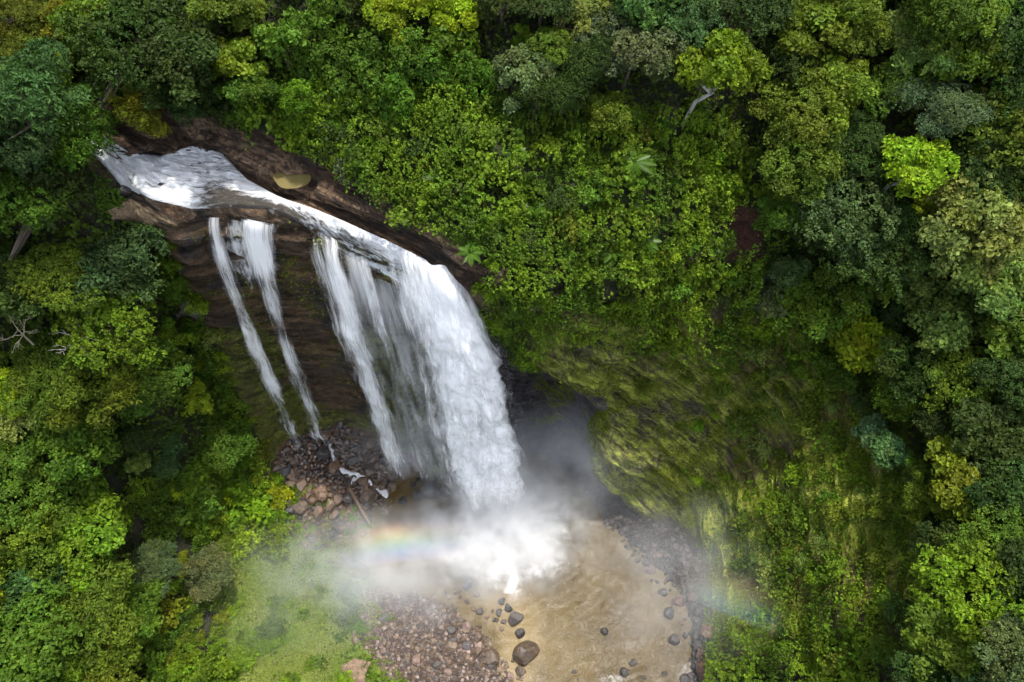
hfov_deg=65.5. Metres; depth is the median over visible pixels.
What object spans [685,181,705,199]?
shrub
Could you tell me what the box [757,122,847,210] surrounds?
broadleaf tree
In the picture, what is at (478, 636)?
boulder
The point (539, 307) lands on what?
shrub
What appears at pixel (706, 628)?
boulder
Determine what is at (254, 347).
waterfall
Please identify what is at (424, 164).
shrub
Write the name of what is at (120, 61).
broadleaf tree
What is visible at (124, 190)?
boulder
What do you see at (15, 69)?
feathery tree
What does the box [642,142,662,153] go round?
shrub
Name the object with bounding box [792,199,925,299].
broadleaf tree
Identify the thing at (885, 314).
vine draped tree
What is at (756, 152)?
shrub
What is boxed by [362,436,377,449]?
boulder
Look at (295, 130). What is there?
shrub
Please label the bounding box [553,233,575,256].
shrub
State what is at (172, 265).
shrub
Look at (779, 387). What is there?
shrub
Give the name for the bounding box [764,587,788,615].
shrub
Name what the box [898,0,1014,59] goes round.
broadleaf tree
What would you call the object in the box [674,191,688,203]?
shrub
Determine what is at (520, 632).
boulder
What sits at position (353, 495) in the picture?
fallen log
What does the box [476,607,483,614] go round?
boulder
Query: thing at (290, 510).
boulder
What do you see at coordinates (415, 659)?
boulder
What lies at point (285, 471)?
boulder
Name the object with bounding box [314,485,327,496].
boulder
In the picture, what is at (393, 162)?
shrub
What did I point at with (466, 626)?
boulder
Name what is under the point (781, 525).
shrub
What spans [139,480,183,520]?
shrub
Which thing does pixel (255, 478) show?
shrub
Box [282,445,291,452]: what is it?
boulder
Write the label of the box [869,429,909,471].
leaved tree
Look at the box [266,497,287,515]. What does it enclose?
shrub
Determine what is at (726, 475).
shrub
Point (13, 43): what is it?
feathery tree
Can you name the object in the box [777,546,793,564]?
shrub
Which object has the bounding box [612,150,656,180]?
palm
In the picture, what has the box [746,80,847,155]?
broadleaf tree
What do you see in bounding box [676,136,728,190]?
shrub
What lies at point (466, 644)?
boulder
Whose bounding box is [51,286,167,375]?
broadleaf tree
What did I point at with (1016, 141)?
broadleaf tree
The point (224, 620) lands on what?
shrub
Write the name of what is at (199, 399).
open crowned tree
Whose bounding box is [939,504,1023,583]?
broadleaf tree
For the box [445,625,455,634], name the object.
boulder
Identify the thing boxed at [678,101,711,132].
shrub
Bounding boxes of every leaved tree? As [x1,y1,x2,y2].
[0,390,49,444]
[33,453,68,485]
[123,452,151,474]
[206,35,268,81]
[828,313,902,374]
[851,412,889,451]
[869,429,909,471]
[977,297,1023,373]
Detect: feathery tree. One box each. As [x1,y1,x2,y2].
[0,0,49,37]
[0,10,63,62]
[0,36,91,140]
[0,324,95,423]
[23,351,142,433]
[34,553,144,681]
[43,220,170,314]
[107,560,147,593]
[124,538,183,597]
[183,541,234,605]
[880,71,999,141]
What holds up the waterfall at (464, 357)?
on the terrain at (398, 346)
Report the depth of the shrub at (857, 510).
96.31 m
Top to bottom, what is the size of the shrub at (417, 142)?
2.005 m
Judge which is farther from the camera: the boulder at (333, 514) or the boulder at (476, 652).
the boulder at (333, 514)
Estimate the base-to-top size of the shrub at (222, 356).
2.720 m
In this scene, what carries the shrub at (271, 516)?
on the terrain at (398, 346)
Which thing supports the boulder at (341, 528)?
on the terrain at (398, 346)
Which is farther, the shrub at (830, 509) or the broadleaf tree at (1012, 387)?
the shrub at (830, 509)
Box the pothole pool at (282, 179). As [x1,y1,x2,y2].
[273,172,310,188]
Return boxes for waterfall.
[211,218,294,433]
[227,219,321,439]
[316,238,400,474]
[359,266,449,484]
[398,253,523,511]
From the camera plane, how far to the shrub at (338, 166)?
78.62 m
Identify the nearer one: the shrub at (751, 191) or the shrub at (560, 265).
the shrub at (560, 265)
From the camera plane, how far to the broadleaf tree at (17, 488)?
90.64 m
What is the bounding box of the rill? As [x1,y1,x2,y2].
[326,440,387,497]
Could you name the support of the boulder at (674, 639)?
on the plunge pool at (571, 610)
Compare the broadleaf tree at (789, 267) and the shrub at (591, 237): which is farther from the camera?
the broadleaf tree at (789, 267)
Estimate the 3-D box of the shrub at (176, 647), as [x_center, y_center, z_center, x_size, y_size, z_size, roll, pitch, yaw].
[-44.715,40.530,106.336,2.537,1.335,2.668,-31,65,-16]
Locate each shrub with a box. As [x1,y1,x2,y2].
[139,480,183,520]
[141,643,152,655]
[143,668,167,681]
[148,628,169,651]
[154,589,192,634]
[155,648,179,671]
[159,469,222,527]
[162,240,176,253]
[162,619,184,638]
[164,257,184,274]
[164,654,194,681]
[165,579,183,595]
[167,479,188,502]
[167,515,187,528]
[170,640,185,654]
[173,564,185,578]
[174,549,188,566]
[174,623,192,645]
[178,469,201,485]
[179,316,207,342]
[181,590,206,614]
[181,646,199,667]
[182,290,211,315]
[183,521,199,536]
[184,651,237,681]
[188,608,204,628]
[188,629,206,647]
[193,530,214,544]
[196,509,229,537]
[197,327,230,350]
[202,596,213,609]
[207,385,224,404]
[207,592,229,615]
[207,637,227,655]
[208,622,227,639]
[212,351,230,363]
[212,609,229,628]
[215,362,234,375]
[215,518,230,539]
[216,386,251,413]
[216,532,233,550]
[217,476,230,488]
[218,462,233,476]
[219,374,238,387]
[219,486,232,507]
[223,474,272,526]
[225,534,246,559]
[229,527,245,541]
[232,463,246,480]
[232,514,272,557]
[241,414,261,428]
[242,461,265,485]
[246,438,273,472]
[251,498,275,524]
[252,513,295,560]
[253,476,271,496]
[260,480,294,507]
[264,507,287,529]
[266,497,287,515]
[269,470,284,486]
[293,113,319,135]
[314,112,356,143]
[330,88,359,112]
[333,156,366,185]
[357,132,391,163]
[361,170,407,203]
[372,115,419,146]
[383,151,409,169]
[384,189,432,230]
[404,126,438,157]
[406,169,422,182]
[411,151,435,171]
[417,112,438,129]
[429,121,458,147]
[430,191,468,232]
[449,165,467,177]
[452,131,479,151]
[458,186,489,207]
[464,237,490,255]
[467,215,495,236]
[470,107,492,123]
[471,280,500,303]
[482,252,504,271]
[483,169,517,205]
[491,204,513,226]
[492,128,510,144]
[498,89,510,100]
[501,108,531,132]
[505,244,530,264]
[508,187,526,198]
[509,213,525,225]
[511,261,542,286]
[525,291,560,313]
[528,132,568,165]
[528,234,557,260]
[540,184,573,209]
[543,206,592,247]
[555,253,575,270]
[563,117,581,131]
[565,133,582,144]
[567,160,588,175]
[577,168,616,205]
[581,234,601,248]
[586,204,607,222]
[589,268,609,287]
[593,137,627,164]
[597,255,636,283]
[604,198,624,213]
[607,243,617,255]
[611,168,635,187]
[616,287,637,301]
[625,198,659,229]
[628,245,654,258]
[629,108,643,125]
[633,117,652,147]
[635,384,651,400]
[641,377,655,388]
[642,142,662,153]
[643,284,661,308]
[647,175,671,190]
[653,242,681,265]
[654,200,672,215]
[655,117,675,132]
[656,155,679,171]
[667,228,680,242]
[668,176,689,194]
[668,270,695,301]
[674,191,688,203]
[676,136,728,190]
[676,247,699,261]
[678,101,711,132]
[680,370,696,387]
[684,254,714,276]
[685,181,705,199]
[688,474,704,485]
[689,419,705,434]
[701,116,749,163]
[701,285,737,310]
[701,368,708,374]
[702,479,719,491]
[703,404,717,414]
[707,381,733,398]
[709,367,728,382]
[710,410,721,421]
[712,331,735,355]
[715,168,749,203]
[717,469,732,482]
[718,317,736,333]
[721,266,749,292]
[723,361,739,372]
[725,405,773,439]
[728,509,758,541]
[738,366,769,387]
[740,341,776,367]
[741,427,775,462]
[741,492,750,500]
[742,144,768,171]
[742,175,760,199]
[750,389,768,402]
[755,525,780,553]
[755,557,781,594]
[757,486,791,517]
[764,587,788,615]
[767,365,781,379]
[769,381,791,403]
[769,406,783,424]
[771,511,804,547]
[772,448,789,461]
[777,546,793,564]
[779,490,792,503]
[780,459,803,486]
[780,607,812,640]
[784,364,802,377]
[784,403,823,438]
[786,499,809,532]
[792,445,804,459]
[792,550,814,572]
[799,347,835,378]
[803,561,827,595]
[808,527,831,557]
[808,656,841,681]
[810,462,833,486]
[811,628,839,652]
[814,490,837,503]
[818,418,848,454]
[819,639,857,677]
[821,494,850,534]
[827,400,844,411]
[834,558,843,568]
[838,462,863,487]
[839,606,856,625]
[842,582,862,600]
[842,624,869,661]
[846,495,872,520]
[851,450,870,473]
[859,482,875,494]
[862,600,873,616]
[864,544,895,579]
[865,616,886,637]
[867,492,899,520]
[871,517,891,532]
[871,568,884,586]
[871,578,888,598]
[874,600,882,616]
[876,585,899,619]
[886,524,907,547]
[887,485,904,503]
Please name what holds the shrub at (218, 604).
on the terrain at (398, 346)
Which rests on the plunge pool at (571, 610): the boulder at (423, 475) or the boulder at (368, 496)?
the boulder at (423, 475)
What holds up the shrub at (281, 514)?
on the terrain at (398, 346)
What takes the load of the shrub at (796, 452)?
on the terrain at (398, 346)
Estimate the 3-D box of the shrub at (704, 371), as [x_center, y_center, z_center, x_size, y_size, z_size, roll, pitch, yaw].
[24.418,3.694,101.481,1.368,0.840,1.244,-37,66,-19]
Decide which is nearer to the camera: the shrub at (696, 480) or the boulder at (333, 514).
the shrub at (696, 480)
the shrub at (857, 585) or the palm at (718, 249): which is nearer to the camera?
the palm at (718, 249)
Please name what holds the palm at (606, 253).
on the terrain at (398, 346)
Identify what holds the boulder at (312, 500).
on the terrain at (398, 346)
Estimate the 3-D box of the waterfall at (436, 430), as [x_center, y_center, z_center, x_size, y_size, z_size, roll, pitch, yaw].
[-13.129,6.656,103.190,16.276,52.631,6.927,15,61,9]
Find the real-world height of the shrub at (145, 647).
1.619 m
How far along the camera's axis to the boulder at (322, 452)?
122.33 m
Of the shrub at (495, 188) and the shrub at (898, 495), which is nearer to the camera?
the shrub at (495, 188)
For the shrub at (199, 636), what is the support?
on the terrain at (398, 346)
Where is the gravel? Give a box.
[352,583,514,681]
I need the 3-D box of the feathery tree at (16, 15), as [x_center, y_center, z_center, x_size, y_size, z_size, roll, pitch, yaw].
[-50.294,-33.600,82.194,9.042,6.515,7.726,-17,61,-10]
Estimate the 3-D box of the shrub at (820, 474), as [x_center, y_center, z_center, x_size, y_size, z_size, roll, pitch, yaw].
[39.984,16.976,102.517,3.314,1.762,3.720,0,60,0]
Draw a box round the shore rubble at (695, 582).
[602,512,719,681]
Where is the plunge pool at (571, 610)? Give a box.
[346,448,692,681]
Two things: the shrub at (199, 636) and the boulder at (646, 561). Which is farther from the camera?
the boulder at (646, 561)
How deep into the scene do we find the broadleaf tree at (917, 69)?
79.83 m
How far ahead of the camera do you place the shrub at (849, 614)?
91.77 m
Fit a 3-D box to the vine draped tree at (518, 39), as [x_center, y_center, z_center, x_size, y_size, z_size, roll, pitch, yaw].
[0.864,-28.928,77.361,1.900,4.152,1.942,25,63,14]
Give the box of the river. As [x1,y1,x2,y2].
[77,121,429,290]
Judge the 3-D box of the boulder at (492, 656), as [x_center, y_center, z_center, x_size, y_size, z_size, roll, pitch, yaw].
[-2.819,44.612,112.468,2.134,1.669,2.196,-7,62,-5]
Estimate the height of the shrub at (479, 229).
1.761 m
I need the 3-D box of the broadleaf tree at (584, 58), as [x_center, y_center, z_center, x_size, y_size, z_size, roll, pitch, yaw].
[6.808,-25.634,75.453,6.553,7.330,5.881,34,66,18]
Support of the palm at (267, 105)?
on the terrain at (398, 346)
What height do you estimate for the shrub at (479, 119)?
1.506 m
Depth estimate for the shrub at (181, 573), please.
110.01 m
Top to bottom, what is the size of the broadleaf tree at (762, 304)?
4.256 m
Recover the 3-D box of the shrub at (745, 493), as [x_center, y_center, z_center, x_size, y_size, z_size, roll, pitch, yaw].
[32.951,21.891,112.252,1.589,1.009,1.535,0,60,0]
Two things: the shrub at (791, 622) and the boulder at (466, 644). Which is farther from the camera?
the boulder at (466, 644)
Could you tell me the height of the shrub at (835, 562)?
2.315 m
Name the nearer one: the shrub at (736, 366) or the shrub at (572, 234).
the shrub at (572, 234)
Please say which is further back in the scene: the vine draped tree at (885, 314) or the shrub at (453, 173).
the vine draped tree at (885, 314)
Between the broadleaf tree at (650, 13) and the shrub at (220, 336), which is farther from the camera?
the shrub at (220, 336)
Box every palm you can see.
[127,403,146,418]
[256,97,277,113]
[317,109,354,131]
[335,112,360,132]
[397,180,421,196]
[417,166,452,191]
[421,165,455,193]
[456,243,483,265]
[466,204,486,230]
[475,222,512,243]
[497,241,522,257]
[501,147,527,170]
[525,201,546,216]
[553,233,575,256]
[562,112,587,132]
[599,245,623,262]
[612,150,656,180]
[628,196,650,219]
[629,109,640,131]
[636,233,661,253]
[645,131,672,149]
[675,126,697,144]
[678,233,701,257]
[694,235,723,259]
[719,228,736,242]
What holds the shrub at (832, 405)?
on the terrain at (398, 346)
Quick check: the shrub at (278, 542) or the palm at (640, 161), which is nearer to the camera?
the palm at (640, 161)
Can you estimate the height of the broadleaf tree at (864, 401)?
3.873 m
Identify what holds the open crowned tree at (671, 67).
on the terrain at (398, 346)
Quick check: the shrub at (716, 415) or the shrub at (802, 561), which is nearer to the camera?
the shrub at (802, 561)
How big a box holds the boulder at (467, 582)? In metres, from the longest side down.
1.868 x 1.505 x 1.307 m
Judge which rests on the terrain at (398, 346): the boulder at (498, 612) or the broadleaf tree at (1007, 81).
the broadleaf tree at (1007, 81)
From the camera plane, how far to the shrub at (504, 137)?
76.60 m
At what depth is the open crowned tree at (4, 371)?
89.00 m
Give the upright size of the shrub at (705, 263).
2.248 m
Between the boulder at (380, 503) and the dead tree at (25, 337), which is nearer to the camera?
the dead tree at (25, 337)
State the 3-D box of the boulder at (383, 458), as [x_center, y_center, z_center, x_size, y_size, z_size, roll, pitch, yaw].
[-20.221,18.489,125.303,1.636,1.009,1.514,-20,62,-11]
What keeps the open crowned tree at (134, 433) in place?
on the terrain at (398, 346)
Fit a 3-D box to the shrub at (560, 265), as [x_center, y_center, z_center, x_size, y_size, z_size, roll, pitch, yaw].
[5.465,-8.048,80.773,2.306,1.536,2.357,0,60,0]
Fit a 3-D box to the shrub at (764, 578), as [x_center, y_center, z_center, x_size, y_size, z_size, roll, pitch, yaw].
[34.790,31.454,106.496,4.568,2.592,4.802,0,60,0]
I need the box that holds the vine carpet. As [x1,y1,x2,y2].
[18,63,915,681]
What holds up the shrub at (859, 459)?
on the terrain at (398, 346)
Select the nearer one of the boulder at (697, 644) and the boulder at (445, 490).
the boulder at (697, 644)
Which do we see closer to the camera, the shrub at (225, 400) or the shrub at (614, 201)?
the shrub at (614, 201)
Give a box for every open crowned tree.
[0,366,26,419]
[0,425,41,502]
[0,574,26,617]
[36,44,79,86]
[37,0,84,44]
[101,72,172,138]
[113,417,164,454]
[177,377,213,416]
[180,0,268,35]
[357,0,429,46]
[411,0,435,23]
[429,0,486,35]
[492,42,558,115]
[549,0,615,50]
[586,90,632,133]
[629,36,686,83]
[673,28,773,123]
[774,0,853,62]
[803,0,885,31]
[812,259,902,323]
[820,10,898,61]
[821,357,859,395]
[869,5,929,48]
[879,133,960,197]
[882,19,962,84]
[894,244,946,295]
[896,277,986,358]
[901,469,962,524]
[909,186,948,218]
[924,433,1007,546]
[931,24,1016,88]
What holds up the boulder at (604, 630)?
on the plunge pool at (571, 610)
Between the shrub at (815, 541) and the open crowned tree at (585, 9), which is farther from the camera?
the shrub at (815, 541)
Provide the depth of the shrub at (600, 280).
81.67 m
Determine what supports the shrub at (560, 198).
on the terrain at (398, 346)
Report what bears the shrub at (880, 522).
on the terrain at (398, 346)
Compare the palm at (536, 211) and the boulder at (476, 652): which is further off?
the boulder at (476, 652)
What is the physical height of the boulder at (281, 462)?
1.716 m
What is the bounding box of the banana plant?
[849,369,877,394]
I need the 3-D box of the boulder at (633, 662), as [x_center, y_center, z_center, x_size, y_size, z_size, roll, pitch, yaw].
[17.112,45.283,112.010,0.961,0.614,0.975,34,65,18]
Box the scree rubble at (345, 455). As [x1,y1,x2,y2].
[268,422,408,551]
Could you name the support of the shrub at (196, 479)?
on the terrain at (398, 346)
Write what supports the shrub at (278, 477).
on the terrain at (398, 346)
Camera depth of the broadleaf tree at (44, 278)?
78.53 m
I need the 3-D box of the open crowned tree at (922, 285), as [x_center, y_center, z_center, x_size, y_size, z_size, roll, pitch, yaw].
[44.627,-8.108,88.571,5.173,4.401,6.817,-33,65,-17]
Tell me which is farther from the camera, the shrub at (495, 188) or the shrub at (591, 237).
the shrub at (591, 237)
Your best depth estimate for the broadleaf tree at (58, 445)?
90.14 m
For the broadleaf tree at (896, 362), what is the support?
on the terrain at (398, 346)
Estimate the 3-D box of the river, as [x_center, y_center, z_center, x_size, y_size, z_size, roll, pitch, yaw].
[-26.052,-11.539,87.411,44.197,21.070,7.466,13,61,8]
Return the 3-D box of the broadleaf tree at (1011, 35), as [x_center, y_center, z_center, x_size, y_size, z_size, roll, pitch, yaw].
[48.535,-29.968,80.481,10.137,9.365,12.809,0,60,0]
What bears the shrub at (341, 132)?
on the terrain at (398, 346)
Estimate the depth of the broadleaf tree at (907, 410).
92.90 m
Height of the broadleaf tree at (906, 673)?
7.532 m
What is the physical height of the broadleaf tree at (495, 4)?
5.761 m
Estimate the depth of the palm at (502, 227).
76.30 m
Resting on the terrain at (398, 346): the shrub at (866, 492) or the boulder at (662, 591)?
the shrub at (866, 492)
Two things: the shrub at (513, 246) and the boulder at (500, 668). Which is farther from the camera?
the boulder at (500, 668)
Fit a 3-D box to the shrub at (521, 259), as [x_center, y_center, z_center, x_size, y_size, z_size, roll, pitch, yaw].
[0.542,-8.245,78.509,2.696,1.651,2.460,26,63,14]
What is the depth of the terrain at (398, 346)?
99.84 m
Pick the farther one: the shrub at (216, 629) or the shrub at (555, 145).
the shrub at (216, 629)
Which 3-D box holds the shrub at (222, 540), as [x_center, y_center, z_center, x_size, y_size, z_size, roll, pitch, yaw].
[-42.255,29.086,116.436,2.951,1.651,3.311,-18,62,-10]
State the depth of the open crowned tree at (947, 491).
83.05 m
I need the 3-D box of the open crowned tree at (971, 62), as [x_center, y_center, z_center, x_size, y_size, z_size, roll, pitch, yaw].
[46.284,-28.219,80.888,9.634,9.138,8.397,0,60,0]
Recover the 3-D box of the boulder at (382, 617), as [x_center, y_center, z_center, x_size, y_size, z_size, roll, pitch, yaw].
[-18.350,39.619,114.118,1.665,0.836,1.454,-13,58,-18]
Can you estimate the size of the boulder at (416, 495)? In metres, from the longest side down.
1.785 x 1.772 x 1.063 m
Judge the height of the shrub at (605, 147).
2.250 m
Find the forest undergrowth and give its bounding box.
[0,0,1023,681]
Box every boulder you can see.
[118,185,131,195]
[266,208,275,215]
[271,462,280,470]
[277,462,292,476]
[278,460,286,469]
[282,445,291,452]
[284,454,293,461]
[284,505,294,515]
[285,480,294,488]
[286,468,297,480]
[289,458,299,465]
[293,499,307,513]
[295,478,306,491]
[304,492,310,499]
[308,496,316,504]
[309,433,320,441]
[312,505,323,518]
[314,445,329,460]
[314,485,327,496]
[316,492,327,500]
[320,430,330,439]
[325,497,335,510]
[327,459,340,473]
[329,510,338,518]
[332,494,341,504]
[332,523,339,532]
[336,524,345,534]
[337,519,345,525]
[341,493,353,502]
[346,455,358,465]
[347,503,353,510]
[347,521,357,531]
[350,636,357,644]
[356,454,363,461]
[357,477,368,484]
[359,485,375,503]
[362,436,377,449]
[363,466,375,476]
[363,482,368,491]
[370,455,376,460]
[372,462,378,468]
[378,454,388,461]
[378,481,385,489]
[378,501,384,506]
[378,612,389,622]
[387,482,395,491]
[389,471,397,479]
[398,496,406,504]
[409,666,418,674]
[410,588,417,597]
[412,490,421,501]
[412,654,419,664]
[420,472,426,478]
[421,480,439,498]
[433,660,441,669]
[440,485,451,496]
[443,668,452,676]
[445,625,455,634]
[446,641,457,651]
[447,637,457,642]
[462,577,472,588]
[462,622,470,630]
[462,640,470,649]
[465,654,470,661]
[471,647,482,658]
[473,590,479,596]
[474,631,482,642]
[475,641,481,647]
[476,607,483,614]
[478,670,484,676]
[485,648,499,664]
[496,609,501,616]
[497,665,503,672]
[498,598,504,604]
[505,603,512,611]
[507,672,513,679]
[508,611,523,625]
[513,640,539,665]
[515,628,524,637]
[515,665,525,677]
[601,627,607,634]
[620,667,628,676]
[630,659,637,665]
[640,544,646,551]
[642,557,650,565]
[655,552,662,557]
[658,588,666,595]
[663,552,669,558]
[664,607,673,618]
[669,573,676,581]
[669,633,679,644]
[671,598,679,604]
[676,596,684,606]
[680,673,690,681]
[688,592,694,601]
[688,671,695,677]
[693,632,699,639]
[693,641,701,647]
[696,648,706,658]
[696,661,713,681]
[700,623,713,637]
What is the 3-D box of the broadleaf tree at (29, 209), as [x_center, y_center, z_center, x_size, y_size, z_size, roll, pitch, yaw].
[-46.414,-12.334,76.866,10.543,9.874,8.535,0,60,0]
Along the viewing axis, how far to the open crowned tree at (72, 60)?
80.62 m
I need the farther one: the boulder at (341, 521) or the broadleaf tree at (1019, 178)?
the boulder at (341, 521)
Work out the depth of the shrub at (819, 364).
99.09 m
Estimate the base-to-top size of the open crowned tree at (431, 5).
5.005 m
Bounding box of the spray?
[413,310,616,598]
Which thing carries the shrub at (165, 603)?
on the terrain at (398, 346)
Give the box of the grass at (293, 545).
[214,477,403,681]
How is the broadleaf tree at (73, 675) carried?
on the terrain at (398, 346)
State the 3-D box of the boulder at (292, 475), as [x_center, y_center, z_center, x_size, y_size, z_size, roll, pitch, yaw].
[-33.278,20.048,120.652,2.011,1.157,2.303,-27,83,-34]
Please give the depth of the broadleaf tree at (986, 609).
76.01 m
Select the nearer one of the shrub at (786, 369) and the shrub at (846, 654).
the shrub at (846, 654)
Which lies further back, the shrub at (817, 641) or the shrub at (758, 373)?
the shrub at (758, 373)
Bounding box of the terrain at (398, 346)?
[0,0,1023,681]
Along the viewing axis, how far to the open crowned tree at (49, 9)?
78.88 m
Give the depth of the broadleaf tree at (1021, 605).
70.02 m
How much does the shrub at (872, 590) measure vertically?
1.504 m
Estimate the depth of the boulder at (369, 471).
123.10 m
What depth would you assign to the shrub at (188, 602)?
109.06 m
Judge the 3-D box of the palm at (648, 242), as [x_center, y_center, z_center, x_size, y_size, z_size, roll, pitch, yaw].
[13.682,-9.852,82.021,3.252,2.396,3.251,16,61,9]
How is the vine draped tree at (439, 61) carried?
on the terrain at (398, 346)
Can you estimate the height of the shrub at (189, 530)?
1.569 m
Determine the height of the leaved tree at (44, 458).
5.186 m
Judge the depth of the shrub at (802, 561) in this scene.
101.35 m
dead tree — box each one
[0,313,44,354]
[48,319,134,404]
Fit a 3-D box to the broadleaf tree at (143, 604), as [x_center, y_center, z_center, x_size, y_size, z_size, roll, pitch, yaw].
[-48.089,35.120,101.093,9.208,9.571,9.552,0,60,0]
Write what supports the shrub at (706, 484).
on the terrain at (398, 346)
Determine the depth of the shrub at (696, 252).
84.99 m
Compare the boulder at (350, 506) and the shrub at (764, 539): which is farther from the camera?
the boulder at (350, 506)
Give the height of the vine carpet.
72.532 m
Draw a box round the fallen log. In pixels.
[347,486,369,524]
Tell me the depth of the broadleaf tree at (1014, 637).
69.93 m
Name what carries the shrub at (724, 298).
on the terrain at (398, 346)
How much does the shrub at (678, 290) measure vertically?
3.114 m
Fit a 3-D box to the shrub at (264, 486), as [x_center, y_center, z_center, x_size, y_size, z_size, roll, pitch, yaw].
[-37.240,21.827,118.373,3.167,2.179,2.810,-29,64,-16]
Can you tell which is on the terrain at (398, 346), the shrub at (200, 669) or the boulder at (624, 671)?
the shrub at (200, 669)
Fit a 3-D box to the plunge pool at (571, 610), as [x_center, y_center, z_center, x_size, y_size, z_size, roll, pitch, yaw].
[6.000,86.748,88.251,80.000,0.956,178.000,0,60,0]
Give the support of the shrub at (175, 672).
on the terrain at (398, 346)
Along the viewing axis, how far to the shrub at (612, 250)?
80.84 m
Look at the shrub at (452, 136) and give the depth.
76.50 m
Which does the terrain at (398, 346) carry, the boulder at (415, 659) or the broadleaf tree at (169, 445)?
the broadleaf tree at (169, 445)
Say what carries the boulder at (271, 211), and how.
on the terrain at (398, 346)
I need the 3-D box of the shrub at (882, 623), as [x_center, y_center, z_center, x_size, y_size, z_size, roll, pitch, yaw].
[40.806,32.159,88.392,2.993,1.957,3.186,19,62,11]
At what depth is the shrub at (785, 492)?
107.06 m
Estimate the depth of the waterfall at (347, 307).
93.27 m
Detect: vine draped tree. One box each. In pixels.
[250,4,327,107]
[276,78,323,152]
[289,8,354,92]
[305,0,370,62]
[311,36,364,116]
[342,25,399,113]
[376,72,416,144]
[381,22,440,101]
[414,42,465,116]
[424,20,480,92]
[449,49,501,111]
[510,23,530,49]
[870,299,909,335]
[891,0,932,11]
[980,662,1023,681]
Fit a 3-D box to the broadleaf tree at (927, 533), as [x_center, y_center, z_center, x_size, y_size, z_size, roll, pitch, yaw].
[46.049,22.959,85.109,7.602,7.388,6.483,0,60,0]
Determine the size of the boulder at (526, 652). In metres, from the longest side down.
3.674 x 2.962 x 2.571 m
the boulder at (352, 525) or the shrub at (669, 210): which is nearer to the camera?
the shrub at (669, 210)
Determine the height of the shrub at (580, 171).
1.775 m
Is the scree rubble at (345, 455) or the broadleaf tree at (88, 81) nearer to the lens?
the broadleaf tree at (88, 81)
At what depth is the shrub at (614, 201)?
79.67 m
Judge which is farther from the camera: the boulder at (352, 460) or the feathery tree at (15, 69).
the boulder at (352, 460)
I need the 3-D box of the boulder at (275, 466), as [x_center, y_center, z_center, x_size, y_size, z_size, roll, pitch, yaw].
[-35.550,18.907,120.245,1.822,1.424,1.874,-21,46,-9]
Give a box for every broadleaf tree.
[0,114,61,177]
[0,166,74,236]
[0,244,56,319]
[0,434,93,538]
[0,488,66,586]
[0,538,85,620]
[0,578,84,681]
[2,241,107,314]
[8,20,149,263]
[8,457,101,545]
[11,622,86,681]
[19,158,94,212]
[28,400,122,483]
[35,470,130,597]
[46,0,129,57]
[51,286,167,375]
[53,0,191,95]
[74,626,146,681]
[79,77,109,107]
[84,334,195,424]
[91,575,165,644]
[109,0,149,33]
[132,0,232,42]
[134,10,222,107]
[134,70,226,128]
[145,266,189,304]
[148,449,181,479]
[157,315,197,365]
[157,427,184,454]
[193,416,258,473]
[213,65,282,108]
[325,0,382,32]
[472,0,535,28]
[507,0,577,26]
[512,72,566,119]
[525,26,574,68]
[533,66,596,113]
[549,32,621,85]
[571,2,687,89]
[609,0,686,37]
[652,0,727,52]
[700,0,799,47]
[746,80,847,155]
[750,284,786,318]
[751,187,823,232]
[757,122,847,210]
[761,38,821,99]
[766,255,813,294]
[768,157,901,267]
[771,273,844,343]
[782,47,878,134]
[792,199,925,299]
[821,110,888,180]
[847,188,928,255]
[847,383,878,417]
[863,53,931,118]
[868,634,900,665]
[870,368,934,421]
[872,327,957,408]
[883,592,916,631]
[890,638,959,681]
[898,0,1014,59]
[900,586,996,681]
[903,450,933,485]
[906,519,982,578]
[907,538,1023,662]
[912,389,964,453]
[915,158,1023,285]
[919,345,1023,413]
[933,220,1023,322]
[939,105,1023,171]
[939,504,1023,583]
[941,670,979,681]
[943,0,1023,72]
[943,136,1023,210]
[944,385,1023,483]
[947,79,1023,171]
[955,276,1023,320]
[958,345,1023,409]
[962,452,1023,531]
[972,611,1023,681]
[980,27,1023,124]
[987,534,1023,607]
[992,487,1023,539]
[997,160,1023,200]
[1012,598,1023,660]
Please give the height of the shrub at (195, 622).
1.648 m
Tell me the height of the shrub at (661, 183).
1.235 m
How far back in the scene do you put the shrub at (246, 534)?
116.28 m
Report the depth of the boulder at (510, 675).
111.07 m
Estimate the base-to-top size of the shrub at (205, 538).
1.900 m
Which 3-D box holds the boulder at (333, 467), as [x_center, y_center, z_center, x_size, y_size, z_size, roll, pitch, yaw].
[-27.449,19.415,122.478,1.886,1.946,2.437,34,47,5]
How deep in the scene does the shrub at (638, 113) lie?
79.87 m
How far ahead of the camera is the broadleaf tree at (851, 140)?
80.01 m
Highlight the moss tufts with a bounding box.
[171,217,910,667]
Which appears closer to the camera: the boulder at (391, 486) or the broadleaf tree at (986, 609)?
the broadleaf tree at (986, 609)
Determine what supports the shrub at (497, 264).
on the terrain at (398, 346)
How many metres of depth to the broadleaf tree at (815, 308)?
89.92 m
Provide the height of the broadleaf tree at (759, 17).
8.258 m

